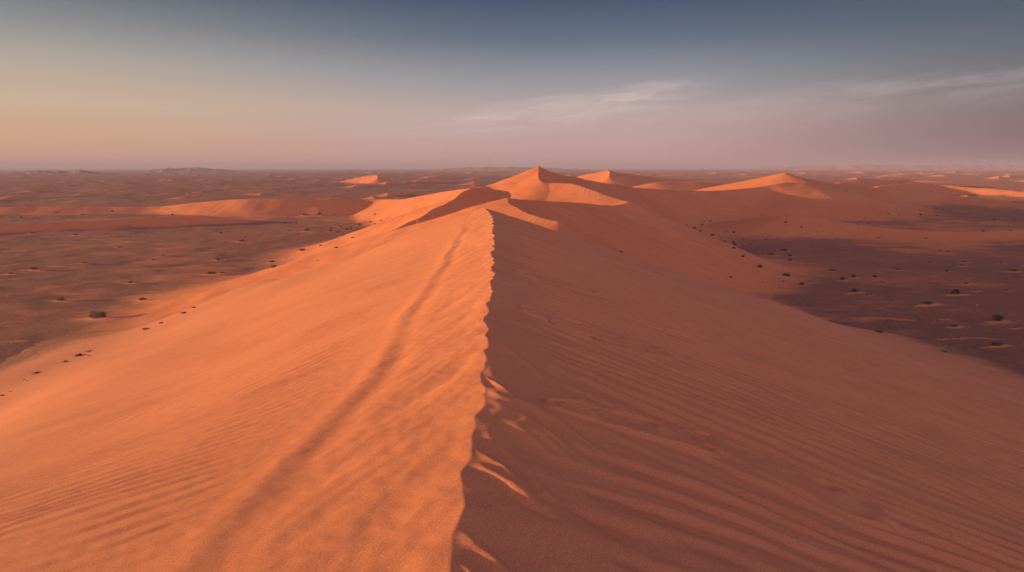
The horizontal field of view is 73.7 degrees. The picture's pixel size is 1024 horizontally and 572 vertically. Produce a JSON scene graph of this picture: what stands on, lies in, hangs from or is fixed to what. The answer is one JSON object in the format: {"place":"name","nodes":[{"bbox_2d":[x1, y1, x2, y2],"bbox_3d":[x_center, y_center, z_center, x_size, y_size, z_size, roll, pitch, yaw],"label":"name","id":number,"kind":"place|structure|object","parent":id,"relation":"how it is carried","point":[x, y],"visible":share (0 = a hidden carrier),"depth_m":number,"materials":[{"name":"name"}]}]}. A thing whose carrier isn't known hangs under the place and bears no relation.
{"place":"outdoors","nodes":[
{"label":"outdoors","id":0,"kind":"place"},
{"bbox_2d":[0,170,113,174],"bbox_3d":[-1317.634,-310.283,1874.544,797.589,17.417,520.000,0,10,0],"label":"hills","id":1,"kind":"structure","parent":0,"point":[54,172],"depth_m":1795.78,"materials":[{"name":"brown sand"}]},
{"bbox_2d":[0,215,244,231],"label":"sand dune","id":2,"kind":"structure","parent":0,"point":[183,219],"depth_m":193.44,"materials":[{"name":"orange sand"}]},
{"bbox_2d":[143,167,239,172],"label":"hills","id":3,"kind":"structure","parent":0,"point":[194,170],"depth_m":2529.70,"materials":[{"name":"brown sand"}]},
{"bbox_2d":[0,198,400,220],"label":"sand dune","id":4,"kind":"structure","parent":0,"point":[361,209],"depth_m":243.94,"materials":[{"name":"orange sand"}]},
{"bbox_2d":[123,166,789,327],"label":"sand dune","id":5,"kind":"structure","parent":0,"point":[540,196],"depth_m":93.72,"materials":[{"name":"orange sand"}]},
{"bbox_2d":[425,166,579,170],"bbox_3d":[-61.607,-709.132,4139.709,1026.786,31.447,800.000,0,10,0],"label":"hills","id":6,"kind":"structure","parent":0,"point":[511,168],"depth_m":3978.71,"materials":[{"name":"brown sand"}]},
{"bbox_2d":[0,208,1023,571],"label":"sand dune","id":7,"kind":"structure","parent":0,"point":[484,390],"depth_m":11.64,"materials":[{"name":"orange sand"}]},
{"bbox_2d":[0,169,1023,365],"bbox_3d":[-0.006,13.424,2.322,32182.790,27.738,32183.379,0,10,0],"label":"ground","id":8,"kind":"structure","parent":0,"point":[33,311],"depth_m":143.77,"materials":[{"name":"brown sand"}]},
{"bbox_2d":[55,296,63,300],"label":"grass tuft","id":9,"kind":"object","parent":8,"relation":"on","point":[59,298],"visible":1,"depth_m":85.14,"materials":[{"name":"beige plant"}]},
{"bbox_2d":[89,310,106,318],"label":"grass tuft","id":10,"kind":"object","parent":8,"relation":"on","point":[101,314],"visible":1,"depth_m":74.03,"materials":[{"name":"beige plant"}]},
{"bbox_2d":[950,289,959,293],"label":"desert shrub","id":11,"kind":"object","parent":8,"relation":"on","point":[956,291],"visible":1,"depth_m":88.45,"materials":[{"name":"green plant"}]},
{"bbox_2d":[990,341,1003,345],"bbox_3d":[45.411,5.324,63.887,1.441,0.536,0.925,0,10,-2],"label":"grass tuft","id":12,"kind":"object","parent":8,"relation":"on","point":[994,343],"visible":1,"depth_m":63.73,"materials":[{"name":"brown plant"}]},
{"bbox_2d":[992,313,1005,320],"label":"desert shrub","id":13,"kind":"object","parent":8,"relation":"on","point":[999,317],"visible":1,"depth_m":73.32,"materials":[{"name":"green plant"}]},
{"bbox_2d":[0,0,1023,168],"label":"sky","id":14,"kind":"structure","parent":0,"point":[85,84],"materials":[{"name":"blue"}]},
{"bbox_2d":[363,186,716,236],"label":"sand dune","id":15,"kind":"structure","parent":0,"point":[400,207],"depth_m":192.03,"materials":[{"name":"orange sand"}]},
{"bbox_2d":[287,171,1023,261],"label":"sand dune","id":16,"kind":"structure","parent":0,"point":[784,193],"depth_m":228.53,"materials":[{"name":"orange sand"}]},
{"bbox_2d":[704,214,1023,239],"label":"sand dune","id":17,"kind":"structure","parent":0,"point":[779,226],"depth_m":166.76,"materials":[{"name":"orange sand"}]},
{"bbox_2d":[758,163,1023,169],"bbox_3d":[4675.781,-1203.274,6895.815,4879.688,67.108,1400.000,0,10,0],"label":"hills","id":18,"kind":"structure","parent":0,"point":[865,166],"depth_m":6521.84,"materials":[{"name":"brown sand"}]}
]}

